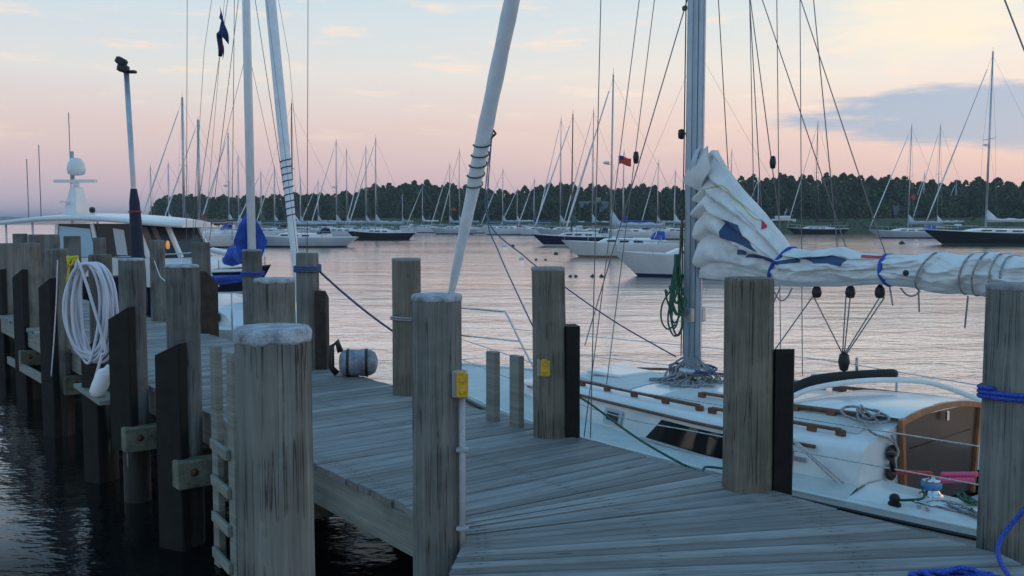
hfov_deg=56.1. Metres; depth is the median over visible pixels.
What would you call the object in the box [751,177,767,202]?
sailboat
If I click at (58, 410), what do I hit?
pile
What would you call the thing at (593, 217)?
sailboat
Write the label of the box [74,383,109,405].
plank
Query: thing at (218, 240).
sailboat
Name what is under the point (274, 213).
sailboat
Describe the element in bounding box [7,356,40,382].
plank
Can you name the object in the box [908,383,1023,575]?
mooring line
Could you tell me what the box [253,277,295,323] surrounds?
pile
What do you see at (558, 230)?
sailboat
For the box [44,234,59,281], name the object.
pile
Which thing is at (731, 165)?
sailboat
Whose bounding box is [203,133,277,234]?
sailboat
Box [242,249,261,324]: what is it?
pile
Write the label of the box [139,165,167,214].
sailboat
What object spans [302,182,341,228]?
sailboat
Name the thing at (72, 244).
pile
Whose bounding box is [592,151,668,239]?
sailboat
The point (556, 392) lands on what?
pile
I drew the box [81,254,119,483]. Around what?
pile
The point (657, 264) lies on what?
sailboat
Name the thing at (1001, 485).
pile
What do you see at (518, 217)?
sailboat
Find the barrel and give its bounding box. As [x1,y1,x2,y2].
[328,339,377,376]
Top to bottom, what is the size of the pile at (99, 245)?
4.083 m
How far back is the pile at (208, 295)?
14.30 m
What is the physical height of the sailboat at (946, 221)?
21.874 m
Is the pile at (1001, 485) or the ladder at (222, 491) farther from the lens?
the ladder at (222, 491)
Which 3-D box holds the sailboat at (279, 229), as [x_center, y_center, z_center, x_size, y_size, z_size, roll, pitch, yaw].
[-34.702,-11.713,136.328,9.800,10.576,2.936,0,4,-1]
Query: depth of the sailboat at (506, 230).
174.26 m
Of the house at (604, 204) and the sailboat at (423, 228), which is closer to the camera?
the sailboat at (423, 228)
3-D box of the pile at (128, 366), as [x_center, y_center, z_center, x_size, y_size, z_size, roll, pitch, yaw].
[-3.824,1.727,9.723,0.294,4.064,0.329,2,5,26]
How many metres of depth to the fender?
9.78 m
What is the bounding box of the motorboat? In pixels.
[771,209,795,221]
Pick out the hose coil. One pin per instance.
(108, 297)
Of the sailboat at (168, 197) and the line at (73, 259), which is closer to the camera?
the line at (73, 259)
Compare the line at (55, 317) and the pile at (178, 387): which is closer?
the pile at (178, 387)
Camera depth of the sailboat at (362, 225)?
179.00 m
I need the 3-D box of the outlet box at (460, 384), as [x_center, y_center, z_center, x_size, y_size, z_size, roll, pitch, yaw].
[-0.269,1.009,5.026,0.086,1.169,0.099,0,4,0]
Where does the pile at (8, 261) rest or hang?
in the water
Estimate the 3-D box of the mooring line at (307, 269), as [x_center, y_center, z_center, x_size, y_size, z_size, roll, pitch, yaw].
[-1.573,0.360,11.525,2.248,1.358,0.315,-3,5,-40]
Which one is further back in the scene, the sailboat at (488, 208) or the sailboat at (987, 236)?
the sailboat at (488, 208)
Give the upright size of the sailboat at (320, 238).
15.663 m
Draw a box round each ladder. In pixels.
[210,344,237,575]
[486,350,523,427]
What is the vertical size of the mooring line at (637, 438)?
0.438 m
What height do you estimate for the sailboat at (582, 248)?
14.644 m
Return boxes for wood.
[148,172,1023,229]
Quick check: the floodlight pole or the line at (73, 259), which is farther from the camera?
the floodlight pole
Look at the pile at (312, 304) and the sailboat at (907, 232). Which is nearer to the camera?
the pile at (312, 304)
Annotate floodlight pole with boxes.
[114,56,147,311]
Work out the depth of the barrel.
10.33 m
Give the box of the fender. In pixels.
[89,364,109,397]
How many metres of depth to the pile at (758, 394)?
5.95 m
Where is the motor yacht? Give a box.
[0,112,270,316]
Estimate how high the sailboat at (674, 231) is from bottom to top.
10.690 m
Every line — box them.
[51,260,57,375]
[66,255,78,282]
[240,270,264,276]
[293,264,391,331]
[390,316,411,320]
[580,396,721,471]
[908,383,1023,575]
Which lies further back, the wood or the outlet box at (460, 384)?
the wood
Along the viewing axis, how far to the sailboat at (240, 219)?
147.96 m
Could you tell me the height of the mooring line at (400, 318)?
0.064 m
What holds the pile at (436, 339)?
in the water
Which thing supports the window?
in the motor yacht
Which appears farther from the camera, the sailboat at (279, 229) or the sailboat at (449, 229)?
the sailboat at (449, 229)
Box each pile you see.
[0,243,17,379]
[12,234,27,250]
[12,243,41,400]
[28,234,44,283]
[38,249,75,437]
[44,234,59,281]
[63,236,82,298]
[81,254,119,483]
[93,238,105,253]
[108,258,151,503]
[149,240,165,321]
[155,264,205,551]
[192,242,218,336]
[232,323,314,575]
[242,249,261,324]
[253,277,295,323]
[296,252,328,369]
[392,258,420,395]
[411,292,461,575]
[531,266,579,438]
[722,276,794,494]
[976,282,1023,565]
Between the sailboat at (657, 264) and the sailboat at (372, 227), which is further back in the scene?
the sailboat at (372, 227)
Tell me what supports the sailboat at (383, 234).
on the water
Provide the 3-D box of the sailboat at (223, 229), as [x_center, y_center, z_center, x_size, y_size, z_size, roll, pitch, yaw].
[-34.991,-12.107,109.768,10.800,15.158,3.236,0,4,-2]
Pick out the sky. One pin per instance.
(410, 76)
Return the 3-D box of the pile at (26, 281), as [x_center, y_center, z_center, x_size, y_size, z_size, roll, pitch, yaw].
[-7.655,1.323,15.313,0.348,4.071,0.395,2,5,30]
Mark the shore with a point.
(888, 221)
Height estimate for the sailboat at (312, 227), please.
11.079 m
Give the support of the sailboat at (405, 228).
on the water
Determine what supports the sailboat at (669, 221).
on the water
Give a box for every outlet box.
[452,370,468,549]
[537,359,549,376]
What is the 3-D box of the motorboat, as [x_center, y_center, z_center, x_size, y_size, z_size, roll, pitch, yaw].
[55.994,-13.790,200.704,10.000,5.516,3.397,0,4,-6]
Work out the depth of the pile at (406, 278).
9.20 m
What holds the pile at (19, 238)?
in the water
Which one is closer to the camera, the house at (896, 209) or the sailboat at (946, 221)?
the sailboat at (946, 221)
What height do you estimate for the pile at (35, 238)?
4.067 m
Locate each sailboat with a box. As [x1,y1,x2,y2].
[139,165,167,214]
[143,97,237,247]
[147,163,195,216]
[165,119,244,233]
[186,0,321,340]
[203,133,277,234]
[216,162,266,228]
[234,173,301,233]
[256,98,357,246]
[257,166,306,232]
[283,177,325,232]
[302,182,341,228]
[309,143,371,235]
[328,146,374,227]
[345,149,396,230]
[347,138,416,239]
[391,192,413,231]
[406,183,443,232]
[430,165,477,233]
[440,150,487,232]
[448,0,1023,547]
[474,157,509,227]
[480,171,534,234]
[501,189,539,227]
[517,179,556,234]
[532,114,633,245]
[536,118,596,234]
[562,68,683,257]
[562,110,636,231]
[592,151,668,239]
[611,63,816,276]
[640,158,679,229]
[647,167,683,238]
[729,152,743,187]
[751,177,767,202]
[787,125,848,233]
[869,125,957,237]
[910,124,974,228]
[923,51,1023,244]
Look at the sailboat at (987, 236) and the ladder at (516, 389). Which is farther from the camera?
the sailboat at (987, 236)
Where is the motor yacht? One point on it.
(168, 230)
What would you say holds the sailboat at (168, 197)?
on the water
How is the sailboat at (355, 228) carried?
on the water
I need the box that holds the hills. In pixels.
[0,217,27,220]
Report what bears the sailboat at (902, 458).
on the water
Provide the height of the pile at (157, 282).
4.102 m
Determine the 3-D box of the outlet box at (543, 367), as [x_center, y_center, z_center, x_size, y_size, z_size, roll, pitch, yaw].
[0.245,0.852,7.450,0.100,0.615,0.099,0,4,0]
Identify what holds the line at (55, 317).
hanging from the pile at (58, 410)
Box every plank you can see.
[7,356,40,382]
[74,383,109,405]
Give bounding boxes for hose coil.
[62,258,118,376]
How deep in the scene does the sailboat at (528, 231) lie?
170.19 m
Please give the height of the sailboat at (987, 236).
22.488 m
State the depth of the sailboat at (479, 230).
194.34 m
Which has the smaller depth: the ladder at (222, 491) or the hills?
the ladder at (222, 491)
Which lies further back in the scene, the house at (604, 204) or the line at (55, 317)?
the house at (604, 204)
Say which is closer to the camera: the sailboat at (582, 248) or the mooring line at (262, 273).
the mooring line at (262, 273)
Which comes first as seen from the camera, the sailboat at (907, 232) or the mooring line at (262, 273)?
the mooring line at (262, 273)
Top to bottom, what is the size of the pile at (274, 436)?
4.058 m
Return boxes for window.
[59,223,202,258]
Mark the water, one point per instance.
(60, 514)
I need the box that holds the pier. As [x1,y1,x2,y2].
[0,299,1023,575]
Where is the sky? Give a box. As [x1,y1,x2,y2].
[0,0,1023,216]
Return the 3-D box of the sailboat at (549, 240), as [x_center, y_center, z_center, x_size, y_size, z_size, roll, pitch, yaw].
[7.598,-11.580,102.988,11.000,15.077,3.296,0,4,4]
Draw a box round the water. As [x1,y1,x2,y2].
[0,222,1023,575]
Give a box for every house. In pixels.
[577,197,609,219]
[891,201,921,217]
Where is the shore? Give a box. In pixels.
[260,217,1023,233]
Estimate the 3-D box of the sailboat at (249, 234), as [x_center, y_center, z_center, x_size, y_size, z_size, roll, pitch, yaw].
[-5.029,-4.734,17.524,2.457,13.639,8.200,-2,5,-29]
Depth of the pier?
5.82 m

